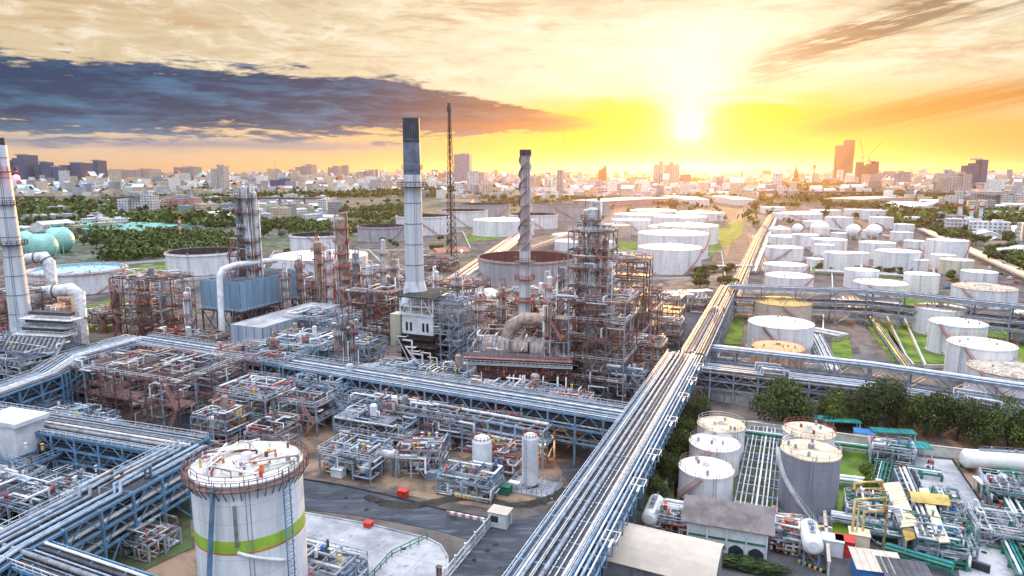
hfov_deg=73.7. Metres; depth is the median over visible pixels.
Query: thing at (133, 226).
shed
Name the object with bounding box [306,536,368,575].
process structure
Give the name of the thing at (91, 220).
city building
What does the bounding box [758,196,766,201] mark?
tree
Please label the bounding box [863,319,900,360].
lawn
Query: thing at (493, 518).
window
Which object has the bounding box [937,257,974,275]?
storage tank
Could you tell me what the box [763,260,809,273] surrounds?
storage tank
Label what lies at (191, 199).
apartment block
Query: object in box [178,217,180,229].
striped mast
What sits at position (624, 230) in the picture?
storage tank
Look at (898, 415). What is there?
tree
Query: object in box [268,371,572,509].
dirt ground
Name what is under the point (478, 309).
process column
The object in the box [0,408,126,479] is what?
process structure
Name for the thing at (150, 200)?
apartment block
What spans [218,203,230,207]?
city building
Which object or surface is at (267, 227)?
tree
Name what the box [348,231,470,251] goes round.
bund wall
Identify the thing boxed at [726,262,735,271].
tree
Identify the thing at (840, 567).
concrete yard
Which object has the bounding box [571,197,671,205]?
shed
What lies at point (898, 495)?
roofed rack
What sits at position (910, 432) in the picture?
canopy
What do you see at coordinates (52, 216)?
warehouse
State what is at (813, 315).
bund wall
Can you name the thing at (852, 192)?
viaduct
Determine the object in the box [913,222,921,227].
tree
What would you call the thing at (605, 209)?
storage tank
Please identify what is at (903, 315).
pipe bridge
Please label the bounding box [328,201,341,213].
city building
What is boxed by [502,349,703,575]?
pipe bridge
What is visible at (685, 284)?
dirt ground
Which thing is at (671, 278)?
bund wall
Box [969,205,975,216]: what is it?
process column
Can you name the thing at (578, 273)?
process column
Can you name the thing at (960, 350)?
storage tank
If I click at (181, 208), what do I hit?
city building
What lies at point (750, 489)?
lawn
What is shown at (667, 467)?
tree
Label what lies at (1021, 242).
city building
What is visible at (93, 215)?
city building
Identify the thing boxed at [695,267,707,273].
tree
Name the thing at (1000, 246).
tree
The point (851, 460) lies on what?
lawn
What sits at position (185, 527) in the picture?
lawn
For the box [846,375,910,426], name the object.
tree
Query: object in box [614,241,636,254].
lawn
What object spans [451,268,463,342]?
process column
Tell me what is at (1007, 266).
pipe bridge
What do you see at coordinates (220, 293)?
gooseneck pipe
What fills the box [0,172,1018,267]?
ground
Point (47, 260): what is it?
duct
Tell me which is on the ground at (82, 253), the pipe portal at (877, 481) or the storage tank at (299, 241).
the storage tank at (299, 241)
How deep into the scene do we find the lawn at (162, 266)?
428.43 m
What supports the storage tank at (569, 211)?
on the ground at (82, 253)
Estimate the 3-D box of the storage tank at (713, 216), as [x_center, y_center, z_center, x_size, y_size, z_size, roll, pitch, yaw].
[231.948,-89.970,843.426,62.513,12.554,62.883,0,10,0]
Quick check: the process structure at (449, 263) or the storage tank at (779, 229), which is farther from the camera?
the storage tank at (779, 229)
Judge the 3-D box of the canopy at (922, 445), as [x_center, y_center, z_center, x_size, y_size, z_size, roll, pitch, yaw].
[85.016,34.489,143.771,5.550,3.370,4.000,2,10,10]
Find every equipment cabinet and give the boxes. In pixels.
[330,466,346,478]
[427,468,440,480]
[498,481,512,496]
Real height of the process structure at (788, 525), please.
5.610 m
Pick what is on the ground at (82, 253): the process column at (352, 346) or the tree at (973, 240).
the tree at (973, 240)
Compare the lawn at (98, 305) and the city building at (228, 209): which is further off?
the city building at (228, 209)
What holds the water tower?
on the ground at (82, 253)
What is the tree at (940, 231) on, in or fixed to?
on the ground at (82, 253)
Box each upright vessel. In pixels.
[468,431,491,475]
[522,429,542,488]
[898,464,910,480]
[924,459,937,468]
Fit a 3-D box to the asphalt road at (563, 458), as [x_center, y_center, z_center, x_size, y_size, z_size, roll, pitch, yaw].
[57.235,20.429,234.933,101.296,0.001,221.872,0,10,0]
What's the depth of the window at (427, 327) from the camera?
202.90 m
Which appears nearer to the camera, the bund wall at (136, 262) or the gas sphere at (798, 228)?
the bund wall at (136, 262)
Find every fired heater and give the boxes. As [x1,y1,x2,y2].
[0,310,88,392]
[390,284,460,375]
[462,312,573,392]
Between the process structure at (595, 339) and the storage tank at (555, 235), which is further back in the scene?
the storage tank at (555, 235)
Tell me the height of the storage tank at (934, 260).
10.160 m
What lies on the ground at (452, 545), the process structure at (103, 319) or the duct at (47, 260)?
the process structure at (103, 319)
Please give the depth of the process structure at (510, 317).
249.80 m
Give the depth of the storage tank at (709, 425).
143.57 m
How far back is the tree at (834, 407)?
161.61 m
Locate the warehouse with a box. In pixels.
[20,213,76,220]
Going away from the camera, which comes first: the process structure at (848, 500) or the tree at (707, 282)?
the process structure at (848, 500)
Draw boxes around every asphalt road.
[137,395,602,575]
[548,300,710,485]
[851,314,882,381]
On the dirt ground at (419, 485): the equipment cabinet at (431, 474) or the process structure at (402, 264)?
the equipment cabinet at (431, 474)
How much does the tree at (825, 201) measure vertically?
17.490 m
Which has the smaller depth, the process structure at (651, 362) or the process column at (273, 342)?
the process column at (273, 342)
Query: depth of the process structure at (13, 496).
118.13 m
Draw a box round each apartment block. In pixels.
[116,191,159,211]
[161,194,201,208]
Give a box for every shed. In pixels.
[66,223,204,233]
[128,222,187,224]
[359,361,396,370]
[429,247,469,257]
[439,199,473,204]
[460,288,497,307]
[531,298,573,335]
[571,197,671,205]
[602,519,726,575]
[660,196,709,204]
[681,494,774,560]
[704,196,756,204]
[824,196,913,201]
[848,546,899,575]
[875,555,932,575]
[880,201,937,207]
[996,245,1023,251]
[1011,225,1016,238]
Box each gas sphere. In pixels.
[20,229,32,254]
[26,231,59,258]
[46,225,75,253]
[792,223,804,232]
[846,223,862,239]
[865,223,884,240]
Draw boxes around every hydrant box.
[362,519,373,528]
[396,488,408,497]
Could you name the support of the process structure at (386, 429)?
on the ground at (452, 545)
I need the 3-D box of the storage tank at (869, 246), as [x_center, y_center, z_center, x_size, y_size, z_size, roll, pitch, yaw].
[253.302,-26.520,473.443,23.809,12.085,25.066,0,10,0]
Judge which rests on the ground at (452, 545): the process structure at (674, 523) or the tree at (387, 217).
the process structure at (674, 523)
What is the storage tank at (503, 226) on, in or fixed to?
on the ground at (82, 253)
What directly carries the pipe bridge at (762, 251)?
on the ground at (82, 253)
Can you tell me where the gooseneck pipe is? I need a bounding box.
[216,257,277,330]
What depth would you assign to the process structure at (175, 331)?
224.31 m
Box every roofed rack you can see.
[883,482,916,544]
[900,527,915,558]
[917,488,950,565]
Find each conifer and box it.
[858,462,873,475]
[863,472,875,490]
[867,480,882,503]
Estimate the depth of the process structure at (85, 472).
126.32 m
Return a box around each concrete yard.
[305,514,446,575]
[601,510,1023,575]
[907,457,1022,575]
[942,439,1023,559]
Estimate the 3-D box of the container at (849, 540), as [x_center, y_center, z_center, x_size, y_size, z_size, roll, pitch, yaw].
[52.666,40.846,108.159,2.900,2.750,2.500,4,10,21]
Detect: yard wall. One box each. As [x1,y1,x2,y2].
[710,390,815,415]
[739,420,966,457]
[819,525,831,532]
[822,510,830,575]
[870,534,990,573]
[885,316,914,366]
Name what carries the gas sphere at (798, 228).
on the ground at (82, 253)
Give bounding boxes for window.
[406,320,445,331]
[491,515,497,522]
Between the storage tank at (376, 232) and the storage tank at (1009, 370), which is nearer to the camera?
the storage tank at (1009, 370)
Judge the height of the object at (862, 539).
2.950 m
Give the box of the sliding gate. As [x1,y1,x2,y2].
[443,515,490,575]
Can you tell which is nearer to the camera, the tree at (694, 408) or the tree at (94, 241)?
the tree at (694, 408)
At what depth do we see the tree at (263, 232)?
610.71 m
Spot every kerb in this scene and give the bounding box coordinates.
[303,478,487,517]
[305,512,448,565]
[798,560,825,572]
[952,459,1023,574]
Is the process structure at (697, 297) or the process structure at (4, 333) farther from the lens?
the process structure at (697, 297)
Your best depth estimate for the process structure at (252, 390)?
158.85 m
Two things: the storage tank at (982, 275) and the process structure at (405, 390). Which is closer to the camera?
the process structure at (405, 390)
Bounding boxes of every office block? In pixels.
[945,191,1023,203]
[954,187,963,201]
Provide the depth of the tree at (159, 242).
517.65 m
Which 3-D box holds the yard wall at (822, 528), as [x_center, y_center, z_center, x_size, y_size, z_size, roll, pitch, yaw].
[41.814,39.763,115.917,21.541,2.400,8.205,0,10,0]
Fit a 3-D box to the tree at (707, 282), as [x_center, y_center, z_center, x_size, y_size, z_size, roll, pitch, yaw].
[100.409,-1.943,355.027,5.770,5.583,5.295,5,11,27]
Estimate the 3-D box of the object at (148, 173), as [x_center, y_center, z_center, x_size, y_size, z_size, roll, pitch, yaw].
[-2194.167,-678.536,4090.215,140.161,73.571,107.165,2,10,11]
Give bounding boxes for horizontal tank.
[225,404,246,438]
[376,443,398,476]
[642,493,663,528]
[799,516,823,566]
[959,446,1023,473]
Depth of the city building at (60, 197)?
1171.50 m
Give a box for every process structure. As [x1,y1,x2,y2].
[0,278,68,330]
[0,327,18,339]
[0,335,79,404]
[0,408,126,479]
[0,464,88,524]
[5,323,80,342]
[31,400,121,422]
[45,456,184,519]
[65,353,152,401]
[67,343,245,432]
[87,302,130,333]
[96,334,145,367]
[106,267,197,337]
[106,509,182,563]
[147,326,230,344]
[160,356,224,383]
[163,364,244,414]
[189,395,253,445]
[211,338,315,396]
[213,373,296,434]
[227,237,265,322]
[243,409,302,448]
[259,375,347,436]
[263,326,336,360]
[267,323,316,358]
[281,270,337,308]
[284,305,363,359]
[286,363,364,425]
[293,282,315,306]
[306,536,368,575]
[317,432,393,482]
[321,331,388,364]
[325,264,390,305]
[332,394,429,452]
[337,278,403,345]
[337,383,400,430]
[369,351,476,380]
[369,378,433,408]
[371,273,405,310]
[376,266,404,286]
[381,389,492,452]
[389,261,425,278]
[395,432,449,478]
[422,396,476,445]
[423,253,458,271]
[425,276,484,305]
[430,291,472,376]
[434,294,507,347]
[435,459,504,503]
[450,274,490,287]
[458,371,548,393]
[465,305,518,336]
[467,292,518,310]
[479,403,533,452]
[491,436,521,476]
[495,297,534,331]
[507,282,555,306]
[517,373,586,399]
[518,292,570,334]
[538,314,575,369]
[545,387,593,447]
[549,287,638,401]
[566,222,618,393]
[590,353,648,400]
[596,250,653,365]
[611,283,663,351]
[619,332,667,377]
[630,289,686,335]
[651,314,683,348]
[652,498,686,535]
[653,289,707,312]
[767,506,819,560]
[770,522,797,546]
[842,486,894,529]
[856,501,980,560]
[867,434,916,466]
[912,521,971,570]
[929,485,969,532]
[966,499,1023,550]
[977,468,1023,509]
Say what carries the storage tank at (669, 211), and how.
on the ground at (82, 253)
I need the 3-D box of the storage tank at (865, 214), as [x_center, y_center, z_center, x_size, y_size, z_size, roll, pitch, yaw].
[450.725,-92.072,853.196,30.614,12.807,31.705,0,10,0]
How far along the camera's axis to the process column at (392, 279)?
245.62 m
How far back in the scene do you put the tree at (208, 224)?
706.93 m
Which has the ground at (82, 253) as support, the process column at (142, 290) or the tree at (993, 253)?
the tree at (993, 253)
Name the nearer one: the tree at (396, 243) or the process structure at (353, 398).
the process structure at (353, 398)
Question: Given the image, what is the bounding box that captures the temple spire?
[787,163,803,186]
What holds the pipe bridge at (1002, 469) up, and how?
on the ground at (452, 545)
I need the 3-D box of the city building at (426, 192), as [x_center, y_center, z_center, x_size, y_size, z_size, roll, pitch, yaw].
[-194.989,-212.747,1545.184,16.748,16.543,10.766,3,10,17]
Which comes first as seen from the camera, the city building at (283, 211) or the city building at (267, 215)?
the city building at (267, 215)
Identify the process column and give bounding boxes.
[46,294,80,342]
[109,278,124,333]
[133,268,154,335]
[157,272,177,336]
[179,284,195,334]
[234,178,260,317]
[234,189,247,319]
[250,185,264,315]
[266,327,279,366]
[278,263,292,309]
[294,252,306,305]
[296,323,309,357]
[310,234,326,302]
[322,242,335,303]
[332,210,350,313]
[332,313,345,363]
[338,303,351,362]
[345,310,358,365]
[348,245,362,328]
[362,257,375,338]
[378,239,389,333]
[387,251,399,312]
[428,263,442,303]
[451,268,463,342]
[473,283,486,347]
[496,278,508,335]
[542,267,555,328]
[543,298,555,357]
[555,261,566,332]
[573,225,585,379]
[575,197,605,391]
[598,234,611,385]
[639,283,650,347]
[957,200,964,213]
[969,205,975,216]
[977,202,984,218]
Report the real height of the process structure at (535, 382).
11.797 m
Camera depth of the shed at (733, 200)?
1234.86 m
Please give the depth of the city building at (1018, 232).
578.93 m
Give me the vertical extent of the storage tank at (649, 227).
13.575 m
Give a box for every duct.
[24,252,57,308]
[29,283,89,345]
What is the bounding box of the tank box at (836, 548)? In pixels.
[821,531,844,558]
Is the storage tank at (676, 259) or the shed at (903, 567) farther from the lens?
the storage tank at (676, 259)
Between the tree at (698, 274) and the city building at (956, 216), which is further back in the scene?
the city building at (956, 216)
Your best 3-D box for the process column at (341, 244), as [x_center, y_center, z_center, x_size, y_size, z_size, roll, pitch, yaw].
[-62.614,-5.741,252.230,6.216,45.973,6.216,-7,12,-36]
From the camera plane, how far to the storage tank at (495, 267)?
361.91 m
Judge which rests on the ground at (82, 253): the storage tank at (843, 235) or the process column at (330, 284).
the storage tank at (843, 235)
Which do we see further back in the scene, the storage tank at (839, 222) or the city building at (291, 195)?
the city building at (291, 195)
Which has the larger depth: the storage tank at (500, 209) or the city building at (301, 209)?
the city building at (301, 209)
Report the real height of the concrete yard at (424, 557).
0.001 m
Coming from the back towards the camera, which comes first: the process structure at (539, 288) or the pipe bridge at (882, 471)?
the process structure at (539, 288)
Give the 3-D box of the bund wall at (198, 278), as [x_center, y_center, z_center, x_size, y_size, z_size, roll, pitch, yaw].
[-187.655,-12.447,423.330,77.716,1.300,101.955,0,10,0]
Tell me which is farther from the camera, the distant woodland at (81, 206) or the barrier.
the distant woodland at (81, 206)
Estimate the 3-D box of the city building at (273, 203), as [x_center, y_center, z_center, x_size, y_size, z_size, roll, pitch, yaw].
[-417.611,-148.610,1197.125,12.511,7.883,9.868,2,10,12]
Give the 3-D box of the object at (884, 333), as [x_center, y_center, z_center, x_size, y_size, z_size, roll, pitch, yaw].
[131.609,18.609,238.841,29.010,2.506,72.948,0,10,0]
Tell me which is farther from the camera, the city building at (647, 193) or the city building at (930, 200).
the city building at (647, 193)
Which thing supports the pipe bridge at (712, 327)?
on the ground at (82, 253)
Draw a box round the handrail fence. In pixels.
[368,533,427,575]
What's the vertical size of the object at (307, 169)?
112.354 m
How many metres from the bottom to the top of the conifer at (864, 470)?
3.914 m
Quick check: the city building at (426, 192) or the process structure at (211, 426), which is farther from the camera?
the city building at (426, 192)
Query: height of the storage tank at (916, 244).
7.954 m
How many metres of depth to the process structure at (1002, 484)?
123.94 m
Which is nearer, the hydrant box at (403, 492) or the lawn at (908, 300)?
the hydrant box at (403, 492)
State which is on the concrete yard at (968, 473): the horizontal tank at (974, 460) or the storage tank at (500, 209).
the horizontal tank at (974, 460)
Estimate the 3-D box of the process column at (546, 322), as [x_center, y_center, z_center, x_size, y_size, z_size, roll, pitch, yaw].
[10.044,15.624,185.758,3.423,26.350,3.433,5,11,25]
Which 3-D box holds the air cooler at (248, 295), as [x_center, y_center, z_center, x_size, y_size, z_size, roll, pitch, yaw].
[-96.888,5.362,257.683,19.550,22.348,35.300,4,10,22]
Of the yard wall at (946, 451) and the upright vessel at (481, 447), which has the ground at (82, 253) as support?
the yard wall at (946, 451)
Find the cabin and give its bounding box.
[663,498,683,517]
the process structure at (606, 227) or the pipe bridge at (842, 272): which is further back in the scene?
the pipe bridge at (842, 272)
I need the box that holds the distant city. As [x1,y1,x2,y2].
[11,168,1023,201]
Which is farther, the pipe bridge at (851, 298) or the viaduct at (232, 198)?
the viaduct at (232, 198)
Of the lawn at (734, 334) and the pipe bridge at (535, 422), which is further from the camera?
the lawn at (734, 334)
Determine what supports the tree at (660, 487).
on the ground at (82, 253)
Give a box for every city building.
[19,226,30,230]
[30,219,73,231]
[47,205,66,209]
[54,194,69,200]
[68,224,86,233]
[80,216,109,222]
[85,194,100,201]
[87,214,102,217]
[94,220,118,227]
[98,216,128,222]
[159,199,167,208]
[177,204,192,212]
[195,202,218,211]
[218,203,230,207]
[221,202,234,207]
[221,207,236,212]
[257,203,269,205]
[260,212,272,219]
[269,201,277,205]
[269,206,291,218]
[280,202,296,217]
[283,193,298,201]
[297,208,306,211]
[301,213,322,220]
[318,197,333,210]
[323,214,338,221]
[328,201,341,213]
[421,190,429,197]
[638,191,651,196]
[919,199,937,201]
[938,197,945,205]
[944,217,981,230]
[945,214,966,217]
[963,196,969,201]
[966,199,987,209]
[968,219,1011,233]
[971,229,1001,238]
[984,199,995,208]
[984,240,1006,248]
[995,204,1005,207]
[1000,203,1023,206]
[1015,222,1023,242]
[1019,223,1023,244]
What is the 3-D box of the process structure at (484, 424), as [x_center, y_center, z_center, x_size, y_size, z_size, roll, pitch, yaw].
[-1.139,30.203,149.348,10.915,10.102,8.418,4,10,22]
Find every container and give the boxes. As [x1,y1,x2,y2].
[835,532,855,557]
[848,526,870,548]
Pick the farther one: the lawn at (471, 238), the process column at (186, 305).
the lawn at (471, 238)
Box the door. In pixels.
[508,514,510,526]
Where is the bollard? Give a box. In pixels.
[435,564,442,575]
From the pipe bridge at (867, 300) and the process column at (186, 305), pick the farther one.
the pipe bridge at (867, 300)
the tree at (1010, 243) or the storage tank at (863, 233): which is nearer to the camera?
the tree at (1010, 243)
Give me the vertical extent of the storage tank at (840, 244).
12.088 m
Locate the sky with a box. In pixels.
[0,0,1023,172]
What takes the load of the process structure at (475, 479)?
on the ground at (452, 545)
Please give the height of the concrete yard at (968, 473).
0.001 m
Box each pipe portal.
[851,480,884,506]
[851,497,888,548]
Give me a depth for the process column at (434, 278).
233.92 m
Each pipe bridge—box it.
[0,334,151,412]
[0,401,210,510]
[0,439,212,575]
[0,525,156,575]
[125,332,628,465]
[366,392,554,468]
[444,232,519,288]
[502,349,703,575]
[518,232,580,250]
[613,265,754,272]
[623,289,713,310]
[681,285,736,394]
[685,362,1023,449]
[704,344,1023,405]
[727,284,1023,341]
[730,213,772,312]
[734,425,782,517]
[745,429,871,456]
[747,217,777,275]
[747,235,768,271]
[805,246,823,257]
[812,334,841,377]
[814,327,849,341]
[815,269,903,278]
[829,510,896,530]
[830,228,889,238]
[831,298,900,308]
[839,474,881,486]
[842,296,874,317]
[866,461,892,496]
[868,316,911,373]
[882,542,955,575]
[891,467,930,527]
[899,240,924,254]
[900,464,943,481]
[916,228,1023,282]
[937,490,968,571]
[959,462,1023,478]
[989,508,1023,575]
[993,489,1023,523]
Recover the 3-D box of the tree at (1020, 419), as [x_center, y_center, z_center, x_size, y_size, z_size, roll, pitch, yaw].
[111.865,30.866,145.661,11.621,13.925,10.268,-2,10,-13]
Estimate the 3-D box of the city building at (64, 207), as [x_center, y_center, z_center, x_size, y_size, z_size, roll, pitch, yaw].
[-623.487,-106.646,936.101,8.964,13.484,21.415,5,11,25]
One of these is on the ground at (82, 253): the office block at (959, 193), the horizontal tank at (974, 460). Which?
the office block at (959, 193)
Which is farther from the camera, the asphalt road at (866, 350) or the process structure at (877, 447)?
the asphalt road at (866, 350)
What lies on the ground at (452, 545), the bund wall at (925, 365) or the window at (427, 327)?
the bund wall at (925, 365)
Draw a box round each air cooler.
[199,268,306,332]
[227,302,340,348]
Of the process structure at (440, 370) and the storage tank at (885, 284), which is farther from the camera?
the storage tank at (885, 284)
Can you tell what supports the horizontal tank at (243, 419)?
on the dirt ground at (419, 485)
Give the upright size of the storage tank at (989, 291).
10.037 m
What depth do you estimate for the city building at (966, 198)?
1207.57 m
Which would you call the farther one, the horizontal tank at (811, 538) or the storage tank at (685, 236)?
the storage tank at (685, 236)
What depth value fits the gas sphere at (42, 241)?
465.80 m
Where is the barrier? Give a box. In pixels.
[446,510,486,523]
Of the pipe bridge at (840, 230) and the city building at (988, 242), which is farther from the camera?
the pipe bridge at (840, 230)
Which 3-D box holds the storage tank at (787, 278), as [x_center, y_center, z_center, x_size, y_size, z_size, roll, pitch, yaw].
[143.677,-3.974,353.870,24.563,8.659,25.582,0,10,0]
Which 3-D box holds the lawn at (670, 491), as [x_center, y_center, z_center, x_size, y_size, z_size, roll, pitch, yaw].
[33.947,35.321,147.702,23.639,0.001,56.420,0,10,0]
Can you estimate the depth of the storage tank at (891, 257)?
414.80 m
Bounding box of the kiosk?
[853,427,875,436]
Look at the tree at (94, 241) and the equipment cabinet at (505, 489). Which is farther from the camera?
the tree at (94, 241)
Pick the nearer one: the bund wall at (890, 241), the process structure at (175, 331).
the process structure at (175, 331)
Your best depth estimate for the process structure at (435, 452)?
136.63 m
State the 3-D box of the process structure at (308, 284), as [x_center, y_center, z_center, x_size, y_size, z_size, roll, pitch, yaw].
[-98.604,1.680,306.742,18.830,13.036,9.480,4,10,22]
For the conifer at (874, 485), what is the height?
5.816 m
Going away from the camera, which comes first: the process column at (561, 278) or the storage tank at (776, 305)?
the process column at (561, 278)
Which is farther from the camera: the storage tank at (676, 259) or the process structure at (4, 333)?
the storage tank at (676, 259)
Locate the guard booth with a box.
[487,504,512,529]
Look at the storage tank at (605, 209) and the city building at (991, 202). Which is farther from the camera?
the city building at (991, 202)
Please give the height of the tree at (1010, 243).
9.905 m
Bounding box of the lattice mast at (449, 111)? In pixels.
[446,103,456,260]
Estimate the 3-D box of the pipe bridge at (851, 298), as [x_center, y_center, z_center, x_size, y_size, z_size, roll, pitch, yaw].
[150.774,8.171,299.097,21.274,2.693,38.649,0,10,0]
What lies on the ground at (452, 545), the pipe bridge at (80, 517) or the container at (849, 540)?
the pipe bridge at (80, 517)
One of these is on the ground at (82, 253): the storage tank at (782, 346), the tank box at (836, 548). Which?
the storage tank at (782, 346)
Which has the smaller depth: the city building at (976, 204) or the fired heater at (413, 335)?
the fired heater at (413, 335)
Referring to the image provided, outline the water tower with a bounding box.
[813,164,815,180]
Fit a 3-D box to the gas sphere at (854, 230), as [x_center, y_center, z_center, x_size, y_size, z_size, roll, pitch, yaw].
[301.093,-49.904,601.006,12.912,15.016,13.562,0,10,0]
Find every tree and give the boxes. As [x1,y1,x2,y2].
[88,238,99,248]
[104,238,115,243]
[150,239,162,244]
[204,221,213,227]
[216,222,224,228]
[261,229,268,238]
[262,225,271,234]
[276,224,284,230]
[384,214,390,219]
[391,241,399,247]
[645,476,671,498]
[655,447,678,485]
[663,428,689,460]
[673,414,696,440]
[680,393,711,428]
[691,272,704,279]
[692,278,704,287]
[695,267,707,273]
[701,265,712,269]
[701,273,709,279]
[702,279,709,287]
[710,264,718,271]
[716,276,727,284]
[722,266,730,272]
[722,275,732,283]
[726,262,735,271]
[729,277,739,283]
[749,375,819,421]
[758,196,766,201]
[817,385,848,425]
[821,199,833,203]
[843,400,866,427]
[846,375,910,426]
[887,400,916,428]
[902,391,949,435]
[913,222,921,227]
[927,389,990,440]
[935,228,947,235]
[942,232,953,237]
[944,273,954,279]
[950,277,959,282]
[958,404,1009,446]
[965,238,976,244]
[968,234,981,244]
[980,235,991,244]
[983,244,996,250]
[984,248,1003,259]
[987,394,1023,448]
[994,243,1007,247]
[1003,251,1022,256]
[1005,241,1017,245]
[1007,248,1023,251]
[1010,402,1023,440]
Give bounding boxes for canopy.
[805,414,835,429]
[822,417,861,427]
[869,427,916,440]
[899,440,934,458]
[906,491,950,516]
[972,475,984,497]
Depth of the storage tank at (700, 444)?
136.00 m
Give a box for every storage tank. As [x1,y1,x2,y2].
[26,260,130,294]
[163,245,239,275]
[180,434,308,575]
[270,248,369,272]
[288,231,336,250]
[356,223,404,241]
[395,213,449,235]
[440,208,487,226]
[458,202,510,216]
[472,216,534,237]
[477,250,576,286]
[508,211,557,229]
[533,202,590,220]
[551,231,577,238]
[554,237,577,251]
[578,202,610,215]
[602,231,616,244]
[610,224,630,237]
[611,217,650,234]
[613,211,663,224]
[630,208,675,214]
[637,228,710,259]
[637,242,702,274]
[647,223,719,239]
[652,214,707,224]
[657,221,718,244]
[675,210,725,221]
[677,451,733,500]
[689,428,740,481]
[697,411,746,461]
[745,313,814,353]
[751,337,808,372]
[753,293,812,321]
[760,206,784,213]
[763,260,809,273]
[764,243,803,261]
[764,270,813,286]
[767,234,791,244]
[768,225,790,234]
[772,211,822,220]
[776,434,841,525]
[782,417,835,445]
[791,233,818,248]
[802,220,824,227]
[806,257,823,267]
[810,209,840,215]
[810,221,829,233]
[810,237,847,253]
[813,243,834,257]
[823,251,855,270]
[825,215,853,229]
[830,232,849,239]
[842,267,879,287]
[843,209,859,215]
[849,251,869,266]
[851,229,865,238]
[852,276,908,298]
[858,240,895,259]
[859,209,885,219]
[868,216,893,228]
[872,247,923,271]
[890,231,913,240]
[892,223,914,231]
[903,216,919,223]
[903,240,924,250]
[903,271,939,294]
[910,259,928,271]
[911,300,969,334]
[924,236,971,264]
[925,314,988,355]
[929,253,956,270]
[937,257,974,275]
[942,333,1018,373]
[950,280,1018,309]
[960,269,998,283]
[962,356,1023,404]
[1011,309,1023,342]
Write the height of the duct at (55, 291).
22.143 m
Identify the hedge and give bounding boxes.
[722,553,799,575]
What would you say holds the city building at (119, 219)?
on the ground at (82, 253)
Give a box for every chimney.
[0,138,31,335]
[397,118,428,310]
[514,149,535,336]
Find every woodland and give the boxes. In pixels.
[13,172,1023,226]
[63,201,424,259]
[480,193,724,205]
[748,193,1023,269]
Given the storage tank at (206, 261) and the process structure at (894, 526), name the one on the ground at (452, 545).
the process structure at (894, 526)
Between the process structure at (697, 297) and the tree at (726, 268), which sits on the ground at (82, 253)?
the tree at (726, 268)
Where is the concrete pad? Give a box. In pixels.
[507,470,563,499]
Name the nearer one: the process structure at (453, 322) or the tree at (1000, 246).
the process structure at (453, 322)
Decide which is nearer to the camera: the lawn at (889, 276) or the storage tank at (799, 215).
the lawn at (889, 276)
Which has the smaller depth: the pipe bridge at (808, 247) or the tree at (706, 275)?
the tree at (706, 275)
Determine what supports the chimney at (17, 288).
on the ground at (82, 253)
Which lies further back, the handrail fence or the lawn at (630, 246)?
the lawn at (630, 246)
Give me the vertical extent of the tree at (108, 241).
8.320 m
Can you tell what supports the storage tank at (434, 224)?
on the ground at (82, 253)
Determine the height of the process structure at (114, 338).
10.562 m
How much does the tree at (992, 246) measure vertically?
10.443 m
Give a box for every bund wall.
[97,259,182,311]
[168,275,223,281]
[264,249,386,274]
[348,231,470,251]
[460,268,576,291]
[613,251,725,279]
[665,418,835,522]
[718,314,823,367]
[744,258,832,294]
[810,234,862,272]
[858,238,934,272]
[904,312,1010,367]
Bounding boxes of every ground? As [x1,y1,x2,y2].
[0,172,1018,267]
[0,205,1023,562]
[144,512,197,575]
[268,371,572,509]
[613,279,708,323]
[706,205,750,290]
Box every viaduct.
[15,196,330,203]
[729,190,1023,195]
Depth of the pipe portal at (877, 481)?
118.77 m
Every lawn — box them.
[78,492,191,570]
[86,296,127,330]
[128,264,165,273]
[463,233,503,242]
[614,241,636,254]
[636,416,688,510]
[674,433,780,506]
[710,219,744,257]
[724,313,744,343]
[812,266,855,274]
[829,432,877,533]
[831,333,852,357]
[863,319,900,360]
[879,275,901,280]
[885,322,1023,363]
[902,298,952,305]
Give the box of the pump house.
[0,407,77,502]
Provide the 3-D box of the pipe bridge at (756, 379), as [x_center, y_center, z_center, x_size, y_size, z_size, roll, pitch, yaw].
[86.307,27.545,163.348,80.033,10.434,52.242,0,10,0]
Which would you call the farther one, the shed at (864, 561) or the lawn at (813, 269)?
the lawn at (813, 269)
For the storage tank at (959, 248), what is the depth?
433.82 m
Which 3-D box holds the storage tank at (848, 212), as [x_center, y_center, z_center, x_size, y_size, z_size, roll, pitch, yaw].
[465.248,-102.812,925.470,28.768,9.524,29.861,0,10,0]
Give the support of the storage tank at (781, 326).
on the ground at (82, 253)
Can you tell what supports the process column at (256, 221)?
on the ground at (452, 545)
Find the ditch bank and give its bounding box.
[364,487,567,508]

